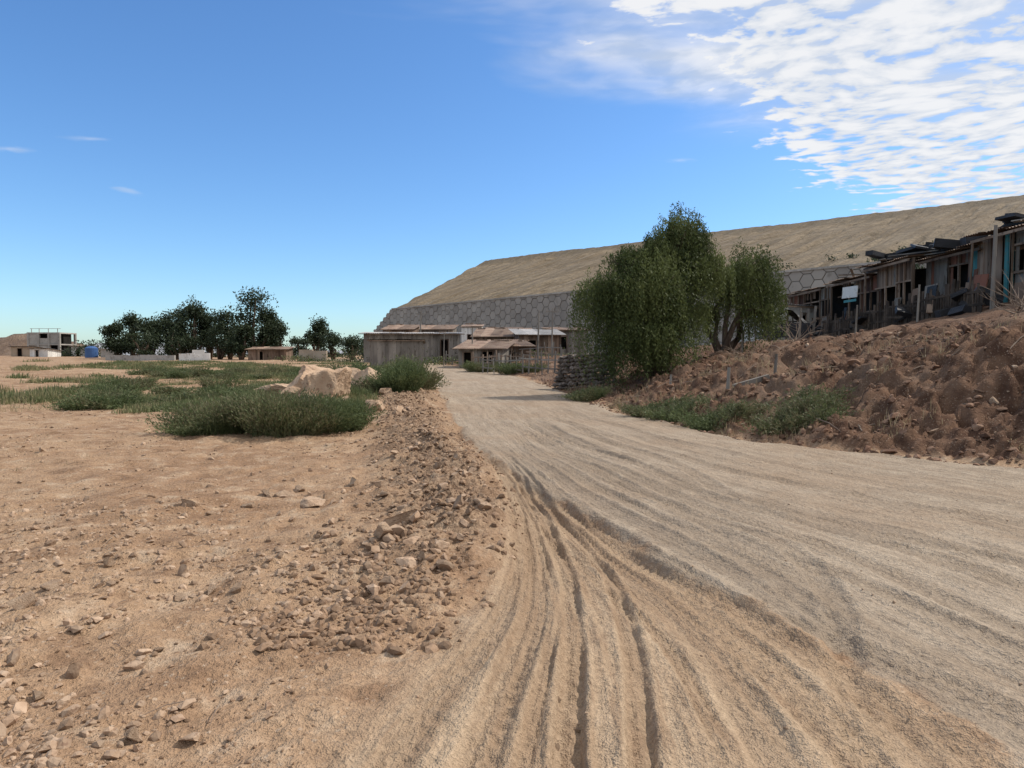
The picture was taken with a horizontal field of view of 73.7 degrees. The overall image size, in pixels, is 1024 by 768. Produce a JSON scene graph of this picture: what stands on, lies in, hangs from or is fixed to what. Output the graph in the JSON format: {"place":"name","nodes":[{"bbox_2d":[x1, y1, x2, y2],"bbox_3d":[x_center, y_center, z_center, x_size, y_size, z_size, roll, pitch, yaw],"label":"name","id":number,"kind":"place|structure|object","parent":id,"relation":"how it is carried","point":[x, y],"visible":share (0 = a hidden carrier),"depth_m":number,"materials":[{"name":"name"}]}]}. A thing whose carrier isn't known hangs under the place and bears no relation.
{"place":"outdoors","nodes":[
{"label":"outdoors","id":0,"kind":"place"},
{"bbox_2d":[0,372,256,411],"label":"dry grass","id":1,"kind":"structure","parent":0,"point":[15,408],"depth_m":21.15,"materials":[{"name":"plant"}]},
{"bbox_2d":[218,389,521,626],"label":"gravel","id":2,"kind":"structure","parent":0,"point":[317,613],"depth_m":5.01,"materials":[{"name":"beige gravel"}]},
{"bbox_2d":[0,299,1023,767],"bbox_3d":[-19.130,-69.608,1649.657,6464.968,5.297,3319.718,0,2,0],"label":"ground","id":3,"kind":"structure","parent":0,"point":[614,639],"depth_m":4.94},
{"bbox_2d":[5,591,35,609],"bbox_3d":[-3.033,1.349,4.214,0.133,0.104,0.139,3,3,34],"label":"rock","id":4,"kind":"object","parent":3,"relation":"on","point":[25,600],"visible":0.92,"depth_m":4.20,"materials":[{"name":"stone"}]},
{"bbox_2d":[7,346,43,356],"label":"tan shack","id":5,"kind":"structure","parent":3,"relation":"on","point":[16,351],"depth_m":128.06,"materials":[{"name":"paint"}]},
{"bbox_2d":[28,348,62,356],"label":"tan shack","id":6,"kind":"structure","parent":3,"relation":"on","point":[42,352],"depth_m":119.83,"materials":[{"name":"metal"}]},
{"bbox_2d":[0,333,99,355],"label":"dirt mound","id":7,"kind":"object","parent":3,"relation":"on","point":[15,340],"visible":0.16,"depth_m":158.25,"materials":[{"name":"brown soil"}]},
{"bbox_2d":[39,579,62,589],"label":"rock","id":8,"kind":"object","parent":3,"relation":"on","point":[51,584],"visible":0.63,"depth_m":4.70,"materials":[{"name":"stone"}]},
{"bbox_2d":[27,328,76,349],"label":"frame","id":9,"kind":"object","parent":3,"relation":"on","point":[48,333],"visible":0.53,"depth_m":137.09,"materials":[{"name":"concrete"}]},
{"bbox_2d":[29,334,57,347],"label":"infill walls","id":10,"kind":"structure","parent":9,"relation":"attached to","point":[33,338],"depth_m":137.18,"materials":[{"name":"concrete"}]},
{"bbox_2d":[40,334,70,354],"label":"interior","id":11,"kind":"object","parent":9,"relation":"on","point":[65,338],"visible":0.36,"depth_m":139.12,"materials":[{"name":"black"}]},
{"bbox_2d":[85,346,119,357],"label":"blue water tank","id":12,"kind":"object","parent":3,"relation":"on","point":[91,351],"visible":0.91,"depth_m":111.00,"materials":[{"name":"plastic"}]},
{"bbox_2d":[98,319,133,354],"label":"leafy tree","id":13,"kind":"object","parent":3,"relation":"on","point":[112,331],"visible":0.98,"depth_m":93.81,"materials":[{"name":"green plant"}]},
{"bbox_2d":[118,310,145,354],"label":"leafy tree","id":14,"kind":"object","parent":3,"relation":"on","point":[128,320],"visible":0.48,"depth_m":96.72,"materials":[{"name":"green plant"}]},
{"bbox_2d":[124,726,139,741],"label":"rock","id":15,"kind":"object","parent":3,"relation":"on","point":[132,733],"visible":1,"depth_m":2.85,"materials":[{"name":"stone"}]},
{"bbox_2d":[105,355,175,360],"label":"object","id":16,"kind":"object","parent":3,"relation":"on","point":[137,357],"visible":0.64,"depth_m":80.86,"materials":[{"name":"concrete"}]},
{"bbox_2d":[118,332,165,354],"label":"leafy tree","id":17,"kind":"object","parent":3,"relation":"on","point":[149,339],"visible":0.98,"depth_m":89.33,"materials":[{"name":"green plant"}]},
{"bbox_2d":[128,315,172,352],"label":"leafy tree","id":18,"kind":"object","parent":3,"relation":"on","point":[151,325],"visible":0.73,"depth_m":93.30,"materials":[{"name":"green plant"}]},
{"bbox_2d":[153,308,192,354],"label":"leafy tree","id":19,"kind":"object","parent":3,"relation":"on","point":[169,317],"visible":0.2,"depth_m":95.46,"materials":[{"name":"green plant"}]},
{"bbox_2d":[153,325,203,359],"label":"leafy tree","id":20,"kind":"object","parent":3,"relation":"on","point":[190,344],"visible":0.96,"depth_m":91.42,"materials":[{"name":"green plant"}]},
{"bbox_2d":[160,294,215,354],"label":"leafy tree","id":21,"kind":"object","parent":3,"relation":"on","point":[193,313],"visible":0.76,"depth_m":93.90,"materials":[{"name":"green plant"}]},
{"bbox_2d":[0,358,383,414],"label":"weed patch","id":22,"kind":"object","parent":3,"relation":"on","point":[39,395],"visible":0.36,"depth_m":33.64,"materials":[{"name":"green plant"}]},
{"bbox_2d":[179,353,209,360],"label":"panels","id":23,"kind":"object","parent":3,"relation":"on","point":[193,356],"visible":0.64,"depth_m":77.42,"materials":[{"name":"concrete"}]},
{"bbox_2d":[137,394,254,436],"bbox_3d":[-6.201,0.666,14.182,2.832,0.940,2.326,-1,3,-27],"label":"green shrub","id":24,"kind":"object","parent":3,"relation":"on","point":[190,422],"visible":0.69,"depth_m":13.70,"materials":[{"name":"green plant"}]},
{"bbox_2d":[59,339,346,357],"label":"distant bushes","id":25,"kind":"object","parent":3,"relation":"on","point":[100,348],"visible":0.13,"depth_m":126.08,"materials":[{"name":"green plant"}]},
{"bbox_2d":[190,308,220,358],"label":"leafy tree","id":26,"kind":"object","parent":3,"relation":"on","point":[204,326],"visible":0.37,"depth_m":97.29,"materials":[{"name":"green plant"}]},
{"bbox_2d":[42,364,378,410],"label":"green weeds","id":27,"kind":"object","parent":3,"relation":"on","point":[96,399],"visible":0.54,"depth_m":26.05,"materials":[{"name":"green plant"}]},
{"bbox_2d":[199,326,235,358],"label":"leafy tree","id":28,"kind":"object","parent":3,"relation":"on","point":[220,353],"visible":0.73,"depth_m":91.99,"materials":[{"name":"green plant"}]},
{"bbox_2d":[208,307,247,358],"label":"leafy tree","id":29,"kind":"object","parent":3,"relation":"on","point":[219,317],"visible":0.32,"depth_m":94.87,"materials":[{"name":"green plant"}]},
{"bbox_2d":[0,444,462,725],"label":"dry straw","id":30,"kind":"object","parent":3,"relation":"on","point":[218,566],"visible":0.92,"depth_m":5.12,"materials":[{"name":"beige plant"}]},
{"bbox_2d":[214,323,268,359],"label":"leafy tree","id":31,"kind":"object","parent":3,"relation":"on","point":[237,343],"visible":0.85,"depth_m":89.41,"materials":[{"name":"green plant"}]},
{"bbox_2d":[0,394,488,767],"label":"gravel","id":32,"kind":"structure","parent":3,"relation":"on","point":[50,760],"depth_m":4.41,"materials":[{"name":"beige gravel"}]},
{"bbox_2d":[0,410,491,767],"bbox_3d":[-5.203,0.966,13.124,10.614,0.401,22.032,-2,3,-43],"label":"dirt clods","id":33,"kind":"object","parent":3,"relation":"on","point":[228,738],"visible":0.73,"depth_m":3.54,"materials":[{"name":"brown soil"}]},
{"bbox_2d":[223,286,290,346],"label":"leafy tree","id":34,"kind":"object","parent":3,"relation":"on","point":[272,328],"visible":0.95,"depth_m":91.38,"materials":[{"name":"green plant"}]},
{"bbox_2d":[244,346,293,359],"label":"tan shack","id":35,"kind":"structure","parent":3,"relation":"on","point":[260,352],"depth_m":84.22,"materials":[{"name":"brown wood"}]},
{"bbox_2d":[255,307,283,346],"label":"leafy tree","id":36,"kind":"object","parent":3,"relation":"on","point":[271,315],"visible":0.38,"depth_m":93.42,"materials":[{"name":"green plant"}]},
{"bbox_2d":[259,383,288,392],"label":"boulder","id":37,"kind":"object","parent":3,"relation":"on","point":[281,386],"visible":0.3,"depth_m":20.48,"materials":[{"name":"stone"}]},
{"bbox_2d":[281,370,309,395],"bbox_3d":[-6.268,0.210,20.187,1.275,1.057,0.891,-17,16,-27],"label":"boulder","id":38,"kind":"object","parent":3,"relation":"on","point":[295,384],"visible":0.24,"depth_m":19.88,"materials":[{"name":"stone"}]},
{"bbox_2d":[217,386,378,437],"bbox_3d":[-4.458,0.565,13.896,3.513,1.116,2.657,0,2,0],"label":"green shrub","id":39,"kind":"object","parent":3,"relation":"on","point":[269,416],"visible":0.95,"depth_m":13.41,"materials":[{"name":"green plant"}]},
{"bbox_2d":[288,336,314,357],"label":"leafy tree","id":40,"kind":"object","parent":3,"relation":"on","point":[293,341],"visible":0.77,"depth_m":95.81,"materials":[{"name":"green plant"}]},
{"bbox_2d":[300,496,325,507],"bbox_3d":[-2.130,1.293,7.254,0.366,0.155,0.245,1,3,27],"label":"rock","id":41,"kind":"object","parent":3,"relation":"on","point":[309,502],"visible":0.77,"depth_m":7.20,"materials":[{"name":"stone"}]},
{"bbox_2d":[299,350,327,360],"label":"panels","id":42,"kind":"object","parent":3,"relation":"on","point":[313,353],"visible":0.64,"depth_m":74.75,"materials":[{"name":"beige paint"}]},
{"bbox_2d":[302,313,329,350],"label":"leafy tree","id":43,"kind":"object","parent":3,"relation":"on","point":[319,326],"visible":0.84,"depth_m":99.74,"materials":[{"name":"green plant"}]},
{"bbox_2d":[299,365,332,373],"bbox_3d":[-9.429,-0.195,33.064,1.317,1.485,1.918,2,3,45],"label":"boulder","id":44,"kind":"object","parent":3,"relation":"on","point":[312,368],"visible":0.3,"depth_m":32.76,"materials":[{"name":"stone"}]},
{"bbox_2d":[301,366,351,397],"bbox_3d":[-5.406,0.115,20.005,1.468,1.255,1.013,-2,3,-35],"label":"boulder","id":45,"kind":"object","parent":3,"relation":"on","point":[338,381],"visible":0.58,"depth_m":19.59,"materials":[{"name":"beige stone"}]},
{"bbox_2d":[315,329,345,359],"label":"leafy tree","id":46,"kind":"object","parent":3,"relation":"on","point":[331,339],"visible":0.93,"depth_m":90.55,"materials":[{"name":"green plant"}]},
{"bbox_2d":[152,389,523,656],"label":"dirt clods","id":47,"kind":"object","parent":3,"relation":"on","point":[347,640],"visible":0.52,"depth_m":4.52,"materials":[{"name":"brown soil"}]},
{"bbox_2d":[298,391,388,431],"bbox_3d":[-3.724,0.614,14.812,2.090,0.975,2.435,0,2,0],"label":"green shrub","id":48,"kind":"object","parent":3,"relation":"on","point":[358,408],"visible":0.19,"depth_m":14.45,"materials":[{"name":"green plant"}]},
{"bbox_2d":[297,359,403,370],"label":"green shrub","id":49,"kind":"object","parent":3,"relation":"on","point":[361,367],"visible":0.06,"depth_m":36.00,"materials":[{"name":"green plant"}]},
{"bbox_2d":[338,333,363,359],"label":"leafy tree","id":50,"kind":"object","parent":3,"relation":"on","point":[348,343],"visible":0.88,"depth_m":85.73,"materials":[{"name":"green plant"}]},
{"bbox_2d":[268,346,435,362],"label":"distant bushes","id":51,"kind":"object","parent":3,"relation":"on","point":[294,358],"visible":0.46,"depth_m":72.26,"materials":[{"name":"green plant"}]},
{"bbox_2d":[351,367,380,385],"bbox_3d":[-5.035,0.025,24.162,1.498,1.272,1.062,1,3,28],"label":"boulder","id":52,"kind":"object","parent":3,"relation":"on","point":[363,373],"visible":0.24,"depth_m":23.80,"materials":[{"name":"stone"}]},
{"bbox_2d":[365,400,384,410],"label":"rock","id":53,"kind":"object","parent":3,"relation":"on","point":[378,403],"visible":0.46,"depth_m":17.54,"materials":[{"name":"stone"}]},
{"bbox_2d":[373,522,392,538],"bbox_3d":[-1.059,1.223,5.638,0.161,0.186,0.216,-2,3,-36],"label":"rock","id":54,"kind":"object","parent":3,"relation":"on","point":[382,529],"visible":0.78,"depth_m":5.56,"materials":[{"name":"stone"}]},
{"bbox_2d":[367,339,425,366],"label":"grey wooden shed","id":55,"kind":"structure","parent":3,"relation":"on","point":[388,349],"depth_m":56.14,"materials":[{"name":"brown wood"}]},
{"bbox_2d":[360,353,433,392],"bbox_3d":[-3.759,-0.294,22.325,2.425,1.488,3.281,-1,2,-15],"label":"green shrub","id":56,"kind":"object","parent":3,"relation":"on","point":[405,374],"visible":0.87,"depth_m":21.67,"materials":[{"name":"green plant"}]},
{"bbox_2d":[379,324,421,331],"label":"wooden shack","id":57,"kind":"structure","parent":3,"relation":"on","point":[402,328],"depth_m":92.44,"materials":[{"name":"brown wood"}]},
{"bbox_2d":[383,509,421,526],"bbox_3d":[-0.968,1.184,6.072,0.352,0.158,0.168,0,2,-10],"label":"rock","id":58,"kind":"object","parent":3,"relation":"on","point":[397,519],"visible":0.65,"depth_m":6.00,"materials":[{"name":"stone"}]},
{"bbox_2d":[364,333,459,362],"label":"walls","id":59,"kind":"structure","parent":3,"relation":"on","point":[432,340],"depth_m":68.53,"materials":[{"name":"grey wood"}]},
{"bbox_2d":[358,331,464,361],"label":"frames","id":60,"kind":"structure","parent":59,"relation":"attached to","point":[440,340],"depth_m":68.58,"materials":[{"name":"brown wood"}]},
{"bbox_2d":[375,352,451,389],"bbox_3d":[-4.122,-0.453,27.143,3.220,1.716,5.070,1,2,13],"label":"green shrub","id":61,"kind":"object","parent":3,"relation":"on","point":[433,381],"visible":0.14,"depth_m":26.78,"materials":[{"name":"green plant"}]},
{"bbox_2d":[328,394,499,594],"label":"berm stones","id":62,"kind":"object","parent":3,"relation":"on","point":[441,564],"visible":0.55,"depth_m":5.92,"materials":[{"name":"beige stone"}]},
{"bbox_2d":[419,324,458,333],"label":"wooden shack","id":63,"kind":"structure","parent":3,"relation":"on","point":[436,328],"depth_m":98.54,"materials":[{"name":"brown wood"}]},
{"bbox_2d":[461,326,482,342],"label":"walls","id":64,"kind":"structure","parent":3,"relation":"on","point":[465,330],"depth_m":89.78,"materials":[{"name":"paint"}]},
{"bbox_2d":[459,359,502,371],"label":"roadside weed","id":65,"kind":"object","parent":3,"relation":"on","point":[470,366],"visible":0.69,"depth_m":48.43,"materials":[{"name":"green plant"}]},
{"bbox_2d":[451,339,518,367],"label":"rusty shack","id":66,"kind":"structure","parent":3,"relation":"on","point":[477,347],"depth_m":56.09,"materials":[{"name":"brown wood"}]},
{"bbox_2d":[470,327,531,339],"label":"rusty shack","id":67,"kind":"structure","parent":3,"relation":"on","point":[501,333],"depth_m":72.81,"materials":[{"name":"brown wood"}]},
{"bbox_2d":[423,349,583,364],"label":"distant bushes","id":68,"kind":"object","parent":3,"relation":"on","point":[441,360],"visible":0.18,"depth_m":62.75,"materials":[{"name":"green plant"}]},
{"bbox_2d":[445,342,561,364],"bbox_3d":[-1.000,-2.500,58.947,11.894,2.196,0.130,1,3,31],"label":"wooden fence","id":69,"kind":"object","parent":3,"relation":"on","point":[514,352],"visible":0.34,"depth_m":57.50,"materials":[{"name":"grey wood"}]},
{"bbox_2d":[472,346,547,365],"bbox_3d":[-0.239,-1.869,51.461,6.471,2.002,0.106,1,3,29],"label":"wooden fence","id":70,"kind":"object","parent":3,"relation":"on","point":[496,356],"visible":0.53,"depth_m":51.33,"materials":[{"name":"brown wood"}]},
{"bbox_2d":[491,339,535,361],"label":"wooden shack","id":71,"kind":"structure","parent":3,"relation":"on","point":[519,344],"depth_m":58.54,"materials":[{"name":"brown wood"}]},
{"bbox_2d":[489,361,550,374],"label":"roadside weed","id":72,"kind":"object","parent":3,"relation":"on","point":[507,370],"visible":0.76,"depth_m":44.50,"materials":[{"name":"green plant"}]},
{"bbox_2d":[482,348,562,374],"bbox_3d":[0.518,-1.325,43.969,0.126,1.876,8.011,-2,3,-40],"label":"wooden fence","id":73,"kind":"object","parent":3,"relation":"on","point":[528,367],"visible":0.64,"depth_m":43.31,"materials":[{"name":"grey wood"}]},
{"bbox_2d":[509,328,565,355],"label":"rusty shack","id":74,"kind":"structure","parent":3,"relation":"on","point":[530,335],"depth_m":68.41,"materials":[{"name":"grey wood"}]},
{"bbox_2d":[541,326,587,354],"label":"wooden shack","id":75,"kind":"structure","parent":3,"relation":"on","point":[565,343],"depth_m":76.36,"materials":[{"name":"grey wood"}]},
{"bbox_2d":[551,385,612,401],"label":"roadside weed","id":76,"kind":"object","parent":3,"relation":"on","point":[592,394],"visible":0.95,"depth_m":23.68,"materials":[{"name":"green plant"}]},
{"bbox_2d":[552,352,617,389],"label":"stones","id":77,"kind":"object","parent":3,"relation":"on","point":[564,380],"visible":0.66,"depth_m":29.45,"materials":[{"name":"grey stone"}]},
{"bbox_2d":[358,263,925,354],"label":"panels","id":78,"kind":"object","parent":3,"relation":"on","point":[464,312],"visible":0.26,"depth_m":186.78,"materials":[{"name":"concrete"}]},
{"bbox_2d":[376,267,915,349],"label":"backing","id":79,"kind":"object","parent":3,"relation":"on","point":[593,312],"visible":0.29,"depth_m":180.99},
{"bbox_2d":[391,257,918,308],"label":"coping","id":80,"kind":"object","parent":79,"relation":"on","point":[828,267],"visible":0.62,"depth_m":175.69,"materials":[{"name":"concrete"}]},
{"bbox_2d":[564,201,743,393],"bbox_3d":[5.595,-3.420,26.558,7.183,7.748,4.882,0,2,0],"label":"pepper tree","id":81,"kind":"object","parent":3,"relation":"on","point":[656,287],"visible":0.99,"depth_m":25.90,"materials":[{"name":"green plant"}]},
{"bbox_2d":[610,392,701,418],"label":"roadside weed","id":82,"kind":"object","parent":3,"relation":"on","point":[632,410],"visible":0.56,"depth_m":17.97,"materials":[{"name":"green plant"}]},
{"bbox_2d":[635,392,720,422],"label":"roadside weed","id":83,"kind":"object","parent":3,"relation":"on","point":[662,415],"visible":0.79,"depth_m":16.62,"materials":[{"name":"green plant"}]},
{"bbox_2d":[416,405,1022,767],"bbox_3d":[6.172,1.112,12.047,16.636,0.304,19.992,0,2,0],"label":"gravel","id":84,"kind":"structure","parent":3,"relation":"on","point":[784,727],"depth_m":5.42,"materials":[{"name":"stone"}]},
{"bbox_2d":[668,393,778,431],"bbox_3d":[4.928,0.667,15.314,2.695,0.888,1.828,-1,3,-18],"label":"roadside weed","id":85,"kind":"object","parent":3,"relation":"on","point":[705,422],"visible":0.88,"depth_m":15.04,"materials":[{"name":"green plant"}]},
{"bbox_2d":[689,236,790,354],"bbox_3d":[9.816,-3.487,28.878,4.314,5.482,3.262,0,2,0],"label":"pepper tree","id":86,"kind":"object","parent":3,"relation":"on","point":[760,310],"visible":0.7,"depth_m":28.45,"materials":[{"name":"green plant"}]},
{"bbox_2d":[726,367,769,388],"bbox_3d":[6.123,-0.082,17.742,1.492,0.725,0.694,-1,3,-20],"label":"fallen timber","id":87,"kind":"object","parent":3,"relation":"on","point":[753,380],"visible":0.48,"depth_m":17.39,"materials":[{"name":"grey wood"}]},
{"bbox_2d":[734,306,816,340],"bbox_3d":[13.416,-2.898,34.910,4.012,2.036,0.135,2,3,32],"label":"wooden fence","id":88,"kind":"object","parent":3,"relation":"on","point":[807,319],"visible":0.21,"depth_m":34.05,"materials":[{"name":"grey wood"}]},
{"bbox_2d":[733,304,818,341],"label":"white sheet shack","id":89,"kind":"structure","parent":3,"relation":"on","point":[795,308],"depth_m":38.74,"materials":[{"name":"metal"}]},
{"bbox_2d":[537,314,1023,467],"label":"bank rubble","id":90,"kind":"object","parent":3,"relation":"on","point":[891,400],"visible":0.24,"depth_m":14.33,"materials":[{"name":"brown stone"}]},
{"bbox_2d":[764,308,809,337],"bbox_3d":[14.092,-3.131,34.992,2.100,1.578,2.600,1,3,21],"label":"black tarp shelter","id":91,"kind":"object","parent":3,"relation":"on","point":[804,327],"visible":0.48,"depth_m":33.74,"materials":[{"name":"black plastic"}]},
{"bbox_2d":[556,315,1023,453],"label":"dry grass","id":92,"kind":"structure","parent":3,"relation":"on","point":[746,359],"depth_m":16.78,"materials":[{"name":"beige plant"}]},
{"bbox_2d":[768,313,832,342],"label":"dead branches","id":93,"kind":"object","parent":3,"relation":"on","point":[789,338],"visible":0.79,"depth_m":25.52,"materials":[{"name":"wood"}]},
{"bbox_2d":[738,392,863,435],"bbox_3d":[5.575,0.617,13.474,2.310,0.927,1.796,0,2,0],"label":"roadside weed","id":94,"kind":"object","parent":3,"relation":"on","point":[794,413],"visible":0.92,"depth_m":13.23,"materials":[{"name":"green plant"}]},
{"bbox_2d":[588,322,1017,434],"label":"bank stones","id":95,"kind":"object","parent":3,"relation":"on","point":[992,399],"visible":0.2,"depth_m":14.92,"materials":[{"name":"stone"}]},
{"bbox_2d":[761,381,857,421],"bbox_3d":[6.188,0.511,14.317,2.003,1.183,1.651,0,2,0],"label":"roadside weed","id":96,"kind":"object","parent":3,"relation":"on","point":[810,386],"visible":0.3,"depth_m":14.35,"materials":[{"name":"green plant"}]},
{"bbox_2d":[601,322,1023,433],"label":"scattered sticks","id":97,"kind":"object","parent":3,"relation":"on","point":[859,426],"visible":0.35,"depth_m":16.15,"materials":[{"name":"wood"}]},
{"bbox_2d":[774,213,1023,326],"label":"hillside shack row","id":98,"kind":"object","parent":3,"relation":"on","point":[965,260],"visible":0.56,"depth_m":28.85,"materials":[{"name":"brown wood"}]},
{"bbox_2d":[822,279,984,336],"bbox_3d":[15.201,-2.785,27.628,0.116,2.042,10.709,0,2,-2],"label":"pallet fence","id":99,"kind":"object","parent":3,"relation":"on","point":[878,319],"visible":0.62,"depth_m":26.36,"materials":[{"name":"brown wood"}]},
{"bbox_2d":[810,286,1003,335],"bbox_3d":[15.766,-2.812,29.852,2.246,1.698,14.623,0,2,0],"label":"junk pile","id":100,"kind":"object","parent":3,"relation":"on","point":[963,308],"visible":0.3,"depth_m":23.70,"materials":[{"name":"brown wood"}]},
{"bbox_2d":[990,225,997,308],"bbox_3d":[15.566,-3.671,22.068,0.171,2.902,0.136,0,2,0],"label":"wooden pole","id":101,"kind":"object","parent":3,"relation":"on","point":[993,269],"visible":0.79,"depth_m":22.02,"materials":[{"name":"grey wood"}]},
{"bbox_2d":[977,270,1023,309],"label":"dry shrub","id":102,"kind":"object","parent":3,"relation":"on","point":[1021,301],"visible":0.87,"depth_m":19.00,"materials":[{"name":"plant"}]},
{"bbox_2d":[989,285,1023,314],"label":"dry shrub","id":103,"kind":"object","parent":3,"relation":"on","point":[1015,310],"visible":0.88,"depth_m":16.92,"materials":[{"name":"plant"}]},
{"bbox_2d":[0,0,1023,350],"label":"sky","id":104,"kind":"structure","parent":0,"point":[347,161],"materials":[{"name":"blue"}]},
{"bbox_2d":[397,195,1023,307],"bbox_3d":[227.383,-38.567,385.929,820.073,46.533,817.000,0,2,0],"label":"tailings hill","id":105,"kind":"structure","parent":0,"point":[807,244],"depth_m":197.70,"materials":[{"name":"beige sand"}]},
{"bbox_2d":[759,240,932,269],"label":"slope scrub","id":106,"kind":"object","parent":105,"relation":"on","point":[852,255],"visible":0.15,"depth_m":134.74,"materials":[{"name":"green plant"}]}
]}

